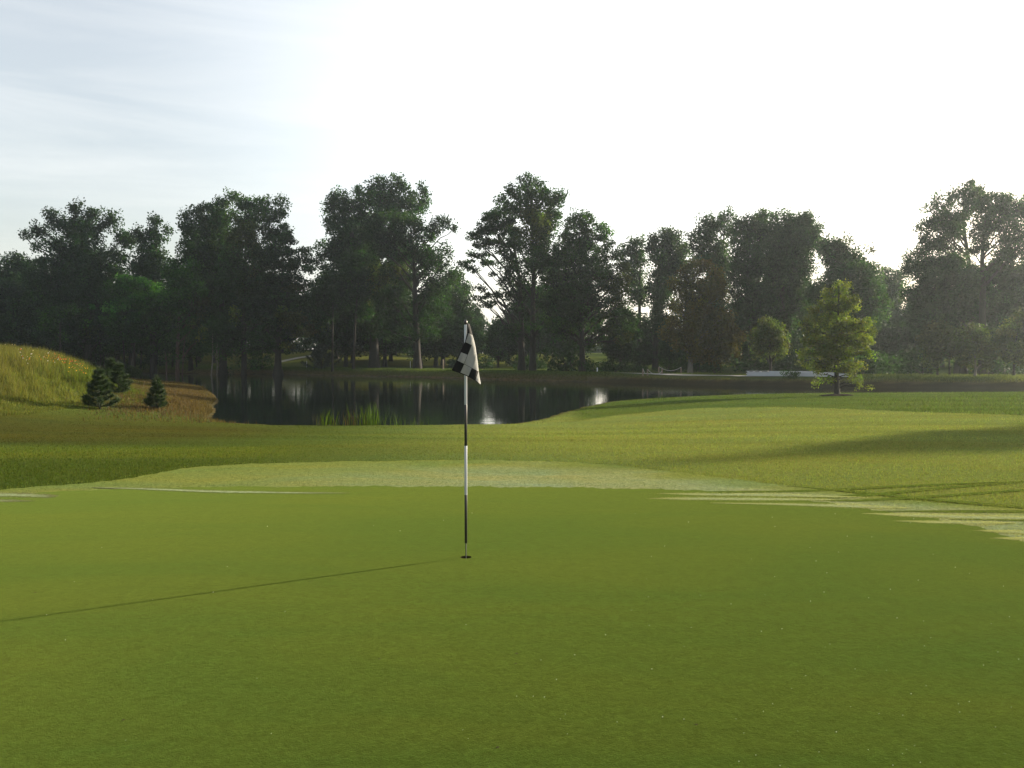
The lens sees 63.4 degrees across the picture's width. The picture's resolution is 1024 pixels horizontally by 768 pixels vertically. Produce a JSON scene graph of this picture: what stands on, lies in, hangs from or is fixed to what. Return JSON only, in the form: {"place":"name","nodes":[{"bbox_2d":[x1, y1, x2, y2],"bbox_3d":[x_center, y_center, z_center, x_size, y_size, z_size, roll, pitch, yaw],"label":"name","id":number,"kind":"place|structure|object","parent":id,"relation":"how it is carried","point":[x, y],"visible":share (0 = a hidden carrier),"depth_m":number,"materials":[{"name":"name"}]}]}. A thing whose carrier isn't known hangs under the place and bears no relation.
{"place":"outdoors","nodes":[
{"label":"outdoors","id":0,"kind":"place"},
{"bbox_2d":[0,350,1023,508],"bbox_3d":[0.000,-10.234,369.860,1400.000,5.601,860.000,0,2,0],"label":"ground","id":1,"kind":"structure","parent":0,"point":[401,360],"depth_m":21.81,"materials":[{"name":"green plant"}]},
{"bbox_2d":[0,251,17,345],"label":"bushy tree","id":2,"kind":"object","parent":1,"relation":"on","point":[4,273],"visible":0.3,"depth_m":147.88,"materials":[{"name":"green plant"}]},
{"bbox_2d":[0,295,28,347],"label":"background tree","id":3,"kind":"object","parent":1,"relation":"on","point":[8,332],"visible":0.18,"depth_m":144.57,"materials":[{"name":"green plant"}]},
{"bbox_2d":[0,250,36,332],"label":"bushy tree","id":4,"kind":"object","parent":1,"relation":"on","point":[20,291],"visible":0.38,"depth_m":146.69,"materials":[{"name":"green plant"}]},
{"bbox_2d":[6,295,52,350],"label":"background tree","id":5,"kind":"object","parent":1,"relation":"on","point":[25,326],"visible":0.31,"depth_m":139.39,"materials":[{"name":"green plant"}]},
{"bbox_2d":[27,296,93,360],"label":"background tree","id":6,"kind":"object","parent":1,"relation":"on","point":[62,352],"visible":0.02,"depth_m":140.02,"materials":[{"name":"green plant"}]},
{"bbox_2d":[17,195,137,366],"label":"spreading tree","id":7,"kind":"object","parent":1,"relation":"on","point":[81,267],"visible":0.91,"depth_m":135.76,"materials":[{"name":"green plant"}]},
{"bbox_2d":[0,341,171,415],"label":"meadow grass","id":8,"kind":"structure","parent":1,"relation":"on","point":[11,356],"depth_m":36.23,"materials":[{"name":"green plant"}]},
{"bbox_2d":[81,365,120,408],"bbox_3d":[-16.120,0.111,32.659,1.570,1.896,1.323,0,2,0],"label":"young pine","id":9,"kind":"object","parent":1,"relation":"on","point":[99,391],"visible":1,"depth_m":32.54,"materials":[{"name":"green plant"}]},
{"bbox_2d":[66,313,135,366],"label":"background tree","id":10,"kind":"object","parent":1,"relation":"on","point":[97,364],"visible":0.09,"depth_m":141.36,"materials":[{"name":"green plant"}]},
{"bbox_2d":[102,358,121,380],"bbox_3d":[-21.766,-0.711,44.883,1.364,1.700,1.552,-2,2,-43],"label":"young pine","id":11,"kind":"object","parent":1,"relation":"on","point":[109,364],"visible":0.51,"depth_m":44.76,"materials":[{"name":"green plant"}]},
{"bbox_2d":[103,361,133,393],"bbox_3d":[-18.400,-0.295,38.718,1.252,1.686,1.390,0,2,0],"label":"young pine","id":12,"kind":"object","parent":1,"relation":"on","point":[118,373],"visible":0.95,"depth_m":38.58,"materials":[{"name":"green plant"}]},
{"bbox_2d":[102,275,145,366],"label":"background tree","id":13,"kind":"object","parent":1,"relation":"on","point":[128,353],"visible":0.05,"depth_m":143.72,"materials":[{"name":"green plant"}]},
{"bbox_2d":[89,272,173,366],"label":"leafy tree","id":14,"kind":"object","parent":1,"relation":"on","point":[135,311],"visible":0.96,"depth_m":126.93,"materials":[{"name":"green plant"}]},
{"bbox_2d":[124,365,140,377],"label":"young pine","id":15,"kind":"object","parent":1,"relation":"on","point":[133,370],"visible":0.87,"depth_m":78.24,"materials":[{"name":"green plant"}]},
{"bbox_2d":[122,211,176,373],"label":"narrow tree","id":16,"kind":"object","parent":1,"relation":"on","point":[150,262],"visible":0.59,"depth_m":134.69,"materials":[{"name":"green plant"}]},
{"bbox_2d":[142,375,167,407],"bbox_3d":[-14.910,0.322,34.711,1.230,1.649,1.238,0,2,0],"label":"young pine","id":17,"kind":"object","parent":1,"relation":"on","point":[155,395],"visible":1,"depth_m":34.58,"materials":[{"name":"green plant"}]},
{"bbox_2d":[69,377,256,423],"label":"dry grass","id":18,"kind":"structure","parent":1,"relation":"on","point":[189,400],"depth_m":37.86,"materials":[{"name":"plant"}]},
{"bbox_2d":[144,316,185,374],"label":"slim tree","id":19,"kind":"object","parent":1,"relation":"on","point":[165,354],"visible":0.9,"depth_m":127.60,"materials":[{"name":"green plant"}]},
{"bbox_2d":[154,252,212,374],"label":"leafy tree","id":20,"kind":"object","parent":1,"relation":"on","point":[183,290],"visible":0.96,"depth_m":127.03,"materials":[{"name":"green plant"}]},
{"bbox_2d":[175,186,250,373],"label":"broad tree","id":21,"kind":"object","parent":1,"relation":"on","point":[205,231],"visible":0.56,"depth_m":128.98,"materials":[{"name":"green plant"}]},
{"bbox_2d":[198,309,231,374],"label":"slim tree","id":22,"kind":"object","parent":1,"relation":"on","point":[214,328],"visible":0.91,"depth_m":123.59,"materials":[{"name":"green plant"}]},
{"bbox_2d":[197,319,239,374],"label":"slim tree","id":23,"kind":"object","parent":1,"relation":"on","point":[215,343],"visible":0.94,"depth_m":123.48,"materials":[{"name":"green plant"}]},
{"bbox_2d":[206,193,292,374],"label":"broad tree","id":24,"kind":"object","parent":1,"relation":"on","point":[239,283],"visible":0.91,"depth_m":125.28,"materials":[{"name":"green plant"}]},
{"bbox_2d":[247,354,274,370],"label":"bush","id":25,"kind":"object","parent":1,"relation":"on","point":[268,361],"visible":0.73,"depth_m":132.27,"materials":[{"name":"green plant"}]},
{"bbox_2d":[243,222,331,374],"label":"oak tree","id":26,"kind":"object","parent":1,"relation":"on","point":[288,317],"visible":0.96,"depth_m":124.58,"materials":[{"name":"green plant"}]},
{"bbox_2d":[301,343,341,368],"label":"bush","id":27,"kind":"object","parent":1,"relation":"on","point":[318,353],"visible":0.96,"depth_m":126.27,"materials":[{"name":"green plant"}]},
{"bbox_2d":[306,295,338,358],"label":"background tree","id":28,"kind":"object","parent":1,"relation":"on","point":[316,337],"depth_m":156.63,"materials":[{"name":"green plant"}]},
{"bbox_2d":[297,266,355,371],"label":"slim tree","id":29,"kind":"object","parent":1,"relation":"on","point":[326,297],"visible":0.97,"depth_m":122.74,"materials":[{"name":"green plant"}]},
{"bbox_2d":[320,408,343,424],"bbox_3d":[-6.495,1.192,29.909,1.102,0.682,0.703,0,2,0],"label":"reed clump","id":30,"kind":"object","parent":1,"relation":"on","point":[328,421],"visible":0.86,"depth_m":29.90,"materials":[{"name":"green plant"}]},
{"bbox_2d":[313,310,369,366],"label":"background tree","id":31,"kind":"object","parent":1,"relation":"on","point":[344,346],"visible":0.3,"depth_m":140.83,"materials":[{"name":"green plant"}]},
{"bbox_2d":[347,403,380,424],"bbox_3d":[-5.319,1.077,29.937,1.292,0.911,0.869,0,2,0],"label":"reed clump","id":32,"kind":"object","parent":1,"relation":"on","point":[370,421],"visible":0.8,"depth_m":29.86,"materials":[{"name":"green plant"}]},
{"bbox_2d":[337,242,409,368],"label":"slim tree","id":33,"kind":"object","parent":1,"relation":"on","point":[356,264],"visible":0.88,"depth_m":122.79,"materials":[{"name":"green plant"}]},
{"bbox_2d":[311,171,437,367],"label":"cottonwood tree","id":34,"kind":"object","parent":1,"relation":"on","point":[342,222],"visible":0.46,"depth_m":130.93,"materials":[{"name":"green plant"}]},
{"bbox_2d":[359,260,411,366],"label":"background tree","id":35,"kind":"object","parent":1,"relation":"on","point":[385,348],"visible":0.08,"depth_m":142.11,"materials":[{"name":"green plant"}]},
{"bbox_2d":[357,207,463,368],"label":"arching tree","id":36,"kind":"object","parent":1,"relation":"on","point":[387,248],"visible":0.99,"depth_m":119.64,"materials":[{"name":"green plant"}]},
{"bbox_2d":[397,295,432,365],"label":"background tree","id":37,"kind":"object","parent":1,"relation":"on","point":[411,349],"visible":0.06,"depth_m":145.70,"materials":[{"name":"green plant"}]},
{"bbox_2d":[405,288,463,367],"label":"background tree","id":38,"kind":"object","parent":1,"relation":"on","point":[445,344],"visible":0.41,"depth_m":141.64,"materials":[{"name":"green plant"}]},
{"bbox_2d":[420,267,479,364],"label":"bushy tree","id":39,"kind":"object","parent":1,"relation":"on","point":[461,293],"visible":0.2,"depth_m":148.73,"materials":[{"name":"green plant"}]},
{"bbox_2d":[448,301,481,359],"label":"background tree","id":40,"kind":"object","parent":1,"relation":"on","point":[466,315],"visible":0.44,"depth_m":146.43,"materials":[{"name":"green plant"}]},
{"bbox_2d":[472,304,492,355],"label":"background tree","id":41,"kind":"object","parent":1,"relation":"on","point":[480,317],"visible":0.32,"depth_m":178.74,"materials":[{"name":"green plant"}]},
{"bbox_2d":[477,353,496,368],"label":"bush","id":42,"kind":"object","parent":1,"relation":"on","point":[488,364],"visible":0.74,"depth_m":131.46,"materials":[{"name":"green plant"}]},
{"bbox_2d":[454,202,527,370],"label":"ash tree","id":43,"kind":"object","parent":1,"relation":"on","point":[494,218],"visible":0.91,"depth_m":103.46,"materials":[{"name":"green plant"}]},
{"bbox_2d":[479,316,511,367],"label":"background tree","id":44,"kind":"object","parent":1,"relation":"on","point":[495,346],"visible":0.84,"depth_m":142.75,"materials":[{"name":"green plant"}]},
{"bbox_2d":[0,485,1023,767],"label":"putting green","id":45,"kind":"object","parent":1,"relation":"on","point":[360,627],"visible":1,"depth_m":5.27,"materials":[{"name":"green plant"}]},
{"bbox_2d":[452,320,480,558],"bbox_3d":[-0.398,0.536,7.239,0.249,2.193,0.080,0,2,0],"label":"flagstick","id":46,"kind":"object","parent":45,"relation":"on","point":[466,364],"visible":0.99,"depth_m":7.21,"materials":[{"name":"metal"}]},
{"bbox_2d":[0,487,1023,538],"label":"dew patch","id":47,"kind":"object","parent":45,"relation":"on","point":[956,516],"visible":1,"depth_m":10.32,"materials":[{"name":"green plant"}]},
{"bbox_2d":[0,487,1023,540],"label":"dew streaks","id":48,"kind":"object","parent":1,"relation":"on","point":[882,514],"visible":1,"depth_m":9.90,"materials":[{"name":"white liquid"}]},
{"bbox_2d":[0,458,1023,540],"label":"fringe","id":49,"kind":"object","parent":1,"relation":"on","point":[221,478],"visible":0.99,"depth_m":12.10,"materials":[{"name":"green plant"}]},
{"bbox_2d":[497,282,549,359],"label":"background tree","id":50,"kind":"object","parent":1,"relation":"on","point":[513,345],"visible":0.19,"depth_m":141.16,"materials":[{"name":"green plant"}]},
{"bbox_2d":[172,315,879,356],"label":"distant wood","id":51,"kind":"object","parent":1,"relation":"on","point":[596,351],"depth_m":262.05,"materials":[{"name":"green plant"}]},
{"bbox_2d":[491,171,569,370],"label":"tall tree","id":52,"kind":"object","parent":1,"relation":"on","point":[540,224],"visible":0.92,"depth_m":101.79,"materials":[{"name":"green plant"}]},
{"bbox_2d":[92,357,1023,382],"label":"bank grass","id":53,"kind":"structure","parent":1,"relation":"on","point":[913,377],"depth_m":96.77,"materials":[{"name":"green plant"}]},
{"bbox_2d":[539,342,594,370],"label":"bush","id":54,"kind":"object","parent":1,"relation":"on","point":[558,365],"visible":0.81,"depth_m":102.48,"materials":[{"name":"green plant"}]},
{"bbox_2d":[541,305,605,365],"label":"background tree","id":55,"kind":"object","parent":1,"relation":"on","point":[556,345],"visible":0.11,"depth_m":144.74,"materials":[{"name":"green plant"}]},
{"bbox_2d":[532,207,634,371],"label":"oak tree","id":56,"kind":"object","parent":1,"relation":"on","point":[577,294],"visible":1,"depth_m":99.83,"materials":[{"name":"green plant"}]},
{"bbox_2d":[582,360,604,371],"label":"bush","id":57,"kind":"object","parent":1,"relation":"on","point":[588,367],"visible":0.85,"depth_m":95.51,"materials":[{"name":"green plant"}]},
{"bbox_2d":[600,357,628,371],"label":"bush","id":58,"kind":"object","parent":1,"relation":"on","point":[610,365],"visible":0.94,"depth_m":97.50,"materials":[{"name":"green plant"}]},
{"bbox_2d":[598,302,645,365],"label":"background tree","id":59,"kind":"object","parent":1,"relation":"on","point":[612,350],"visible":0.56,"depth_m":108.01,"materials":[{"name":"green plant"}]},
{"bbox_2d":[612,232,651,367],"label":"narrow tree","id":60,"kind":"object","parent":1,"relation":"on","point":[637,260],"visible":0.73,"depth_m":120.92,"materials":[{"name":"green plant"}]},
{"bbox_2d":[635,225,691,368],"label":"narrow tree","id":61,"kind":"object","parent":1,"relation":"on","point":[667,260],"visible":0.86,"depth_m":116.83,"materials":[{"name":"green plant"}]},
{"bbox_2d":[657,358,683,372],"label":"bush","id":62,"kind":"object","parent":1,"relation":"on","point":[670,365],"visible":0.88,"depth_m":96.96,"materials":[{"name":"green plant"}]},
{"bbox_2d":[671,352,718,371],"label":"bush","id":63,"kind":"object","parent":1,"relation":"on","point":[682,366],"visible":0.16,"depth_m":104.44,"materials":[{"name":"green plant"}]},
{"bbox_2d":[679,354,719,371],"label":"bush","id":64,"kind":"object","parent":1,"relation":"on","point":[697,367],"visible":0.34,"depth_m":100.49,"materials":[{"name":"green plant"}]},
{"bbox_2d":[657,255,747,372],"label":"rusty tree","id":65,"kind":"object","parent":1,"relation":"on","point":[698,317],"visible":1,"depth_m":90.25,"materials":[{"name":"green plant"}]},
{"bbox_2d":[684,205,737,370],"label":"tall tree","id":66,"kind":"object","parent":1,"relation":"on","point":[705,236],"visible":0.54,"depth_m":106.79,"materials":[{"name":"green plant"}]},
{"bbox_2d":[700,360,728,373],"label":"bush","id":67,"kind":"object","parent":1,"relation":"on","point":[711,368],"visible":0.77,"depth_m":92.09,"materials":[{"name":"green plant"}]},
{"bbox_2d":[726,282,768,359],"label":"background tree","id":68,"kind":"object","parent":1,"relation":"on","point":[745,349],"visible":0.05,"depth_m":104.24,"materials":[{"name":"green plant"}]},
{"bbox_2d":[724,207,773,361],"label":"dense tree","id":69,"kind":"object","parent":1,"relation":"on","point":[748,302],"visible":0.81,"depth_m":97.63,"materials":[{"name":"green plant"}]},
{"bbox_2d":[725,354,775,373],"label":"bush","id":70,"kind":"object","parent":1,"relation":"on","point":[751,366],"visible":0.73,"depth_m":89.08,"materials":[{"name":"green plant"}]},
{"bbox_2d":[747,315,792,370],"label":"young tree","id":71,"kind":"object","parent":1,"relation":"on","point":[767,333],"visible":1,"depth_m":76.43,"materials":[{"name":"green plant"}]},
{"bbox_2d":[743,349,799,370],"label":"bush","id":72,"kind":"object","parent":1,"relation":"on","point":[748,357],"visible":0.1,"depth_m":93.36,"materials":[{"name":"green plant"}]},
{"bbox_2d":[751,207,826,351],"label":"dense tree","id":73,"kind":"object","parent":1,"relation":"on","point":[785,267],"visible":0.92,"depth_m":94.64,"materials":[{"name":"green plant"}]},
{"bbox_2d":[772,351,807,370],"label":"bush","id":74,"kind":"object","parent":1,"relation":"on","point":[787,363],"visible":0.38,"depth_m":90.55,"materials":[{"name":"green plant"}]},
{"bbox_2d":[780,369,800,379],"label":"bush","id":75,"kind":"object","parent":1,"relation":"on","point":[792,374],"visible":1,"depth_m":74.54,"materials":[{"name":"green plant"}]},
{"bbox_2d":[746,371,848,377],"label":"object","id":76,"kind":"object","parent":1,"relation":"on","point":[777,373],"visible":0.6,"depth_m":75.60,"materials":[{"name":"grey wood"}]},
{"bbox_2d":[775,345,827,372],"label":"bush","id":77,"kind":"object","parent":1,"relation":"on","point":[789,359],"visible":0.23,"depth_m":89.84,"materials":[{"name":"green plant"}]},
{"bbox_2d":[796,305,855,370],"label":"background tree","id":78,"kind":"object","parent":1,"relation":"on","point":[807,329],"visible":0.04,"depth_m":106.44,"materials":[{"name":"green plant"}]},
{"bbox_2d":[820,394,853,395],"bbox_3d":[18.837,0.630,48.078,2.069,0.152,1.917,0,2,0],"label":"mulch bed","id":79,"kind":"object","parent":1,"relation":"on","point":[837,395],"visible":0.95,"depth_m":47.56,"materials":[{"name":"brown soil"}]},
{"bbox_2d":[795,278,878,393],"bbox_3d":[18.825,-2.573,48.011,4.907,7.023,2.885,0,2,0],"label":"young tree","id":80,"kind":"object","parent":79,"relation":"on","point":[835,344],"visible":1,"depth_m":47.78,"materials":[{"name":"green plant"}]},
{"bbox_2d":[801,231,894,357],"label":"tree","id":81,"kind":"object","parent":1,"relation":"on","point":[841,262],"visible":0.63,"depth_m":90.47,"materials":[{"name":"green plant"}]},
{"bbox_2d":[839,353,884,373],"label":"bush","id":82,"kind":"object","parent":1,"relation":"on","point":[871,366],"visible":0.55,"depth_m":81.39,"materials":[{"name":"green plant"}]},
{"bbox_2d":[714,481,1023,520],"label":"mower track","id":83,"kind":"structure","parent":1,"relation":"on","point":[893,493],"depth_m":10.57,"materials":[{"name":"green plant"}]},
{"bbox_2d":[844,350,895,374],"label":"bush","id":84,"kind":"object","parent":1,"relation":"on","point":[884,359],"visible":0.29,"depth_m":83.10,"materials":[{"name":"green plant"}]},
{"bbox_2d":[853,309,899,359],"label":"background tree","id":85,"kind":"object","parent":1,"relation":"on","point":[884,338],"visible":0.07,"depth_m":107.86,"materials":[{"name":"green plant"}]},
{"bbox_2d":[872,353,906,373],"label":"bush","id":86,"kind":"object","parent":1,"relation":"on","point":[893,365],"visible":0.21,"depth_m":83.81,"materials":[{"name":"green plant"}]},
{"bbox_2d":[867,350,912,372],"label":"bush","id":87,"kind":"object","parent":1,"relation":"on","point":[890,356],"visible":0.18,"depth_m":90.62,"materials":[{"name":"green plant"}]},
{"bbox_2d":[883,307,905,358],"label":"background tree","id":88,"kind":"object","parent":1,"relation":"on","point":[896,334],"visible":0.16,"depth_m":115.08,"materials":[{"name":"green plant"}]},
{"bbox_2d":[880,265,911,358],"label":"bushy tree","id":89,"kind":"object","parent":1,"relation":"on","point":[893,289],"visible":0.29,"depth_m":116.97,"materials":[{"name":"green plant"}]},
{"bbox_2d":[877,349,917,373],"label":"bush","id":90,"kind":"object","parent":1,"relation":"on","point":[891,352],"visible":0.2,"depth_m":90.46,"materials":[{"name":"green plant"}]},
{"bbox_2d":[890,304,926,367],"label":"background tree","id":91,"kind":"object","parent":1,"relation":"on","point":[906,341],"visible":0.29,"depth_m":107.29,"materials":[{"name":"green plant"}]},
{"bbox_2d":[895,347,947,374],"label":"bush","id":92,"kind":"object","parent":1,"relation":"on","point":[918,364],"visible":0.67,"depth_m":80.48,"materials":[{"name":"green plant"}]},
{"bbox_2d":[896,250,962,373],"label":"dense tree","id":93,"kind":"object","parent":1,"relation":"on","point":[924,293],"visible":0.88,"depth_m":81.02,"materials":[{"name":"green plant"}]},
{"bbox_2d":[914,319,954,374],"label":"young tree","id":94,"kind":"object","parent":1,"relation":"on","point":[933,341],"visible":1,"depth_m":74.26,"materials":[{"name":"green plant"}]},
{"bbox_2d":[900,178,993,373],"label":"cottonwood tree","id":95,"kind":"object","parent":1,"relation":"on","point":[940,222],"visible":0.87,"depth_m":83.04,"materials":[{"name":"green plant"}]},
{"bbox_2d":[942,323,967,374],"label":"young tree","id":96,"kind":"object","parent":1,"relation":"on","point":[955,353],"visible":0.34,"depth_m":75.45,"materials":[{"name":"green plant"}]},
{"bbox_2d":[948,320,999,375],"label":"young tree","id":97,"kind":"object","parent":1,"relation":"on","point":[966,339],"visible":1,"depth_m":72.64,"materials":[{"name":"green plant"}]},
{"bbox_2d":[936,250,1013,373],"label":"dense tree","id":98,"kind":"object","parent":1,"relation":"on","point":[965,309],"visible":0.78,"depth_m":80.28,"materials":[{"name":"green plant"}]},
{"bbox_2d":[952,189,1023,374],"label":"cottonwood tree","id":99,"kind":"object","parent":1,"relation":"on","point":[990,222],"visible":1,"depth_m":79.17,"materials":[{"name":"green plant"}]},
{"bbox_2d":[969,355,1017,374],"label":"bush","id":100,"kind":"object","parent":1,"relation":"on","point":[999,366],"visible":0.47,"depth_m":79.86,"materials":[{"name":"green plant"}]},
{"bbox_2d":[976,257,1023,374],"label":"dense tree","id":101,"kind":"object","parent":1,"relation":"on","point":[1014,287],"visible":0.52,"depth_m":80.63,"materials":[{"name":"green plant"}]},
{"bbox_2d":[990,306,1023,375],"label":"young tree","id":102,"kind":"object","parent":1,"relation":"on","point":[1010,342],"visible":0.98,"depth_m":72.79,"materials":[{"name":"green plant"}]},
{"bbox_2d":[0,0,1023,348],"label":"sky","id":103,"kind":"structure","parent":0,"point":[651,115],"materials":[{"name":"white"}]},
{"bbox_2d":[134,373,1023,424],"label":"pond water","id":104,"kind":"structure","parent":0,"point":[265,399],"depth_m":54.99,"materials":[{"name":"black liquid"}]},
{"bbox_2d":[637,373,745,375],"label":"path","id":105,"kind":"structure","parent":0,"point":[691,374],"depth_m":81.43,"materials":[{"name":"grey concrete"}]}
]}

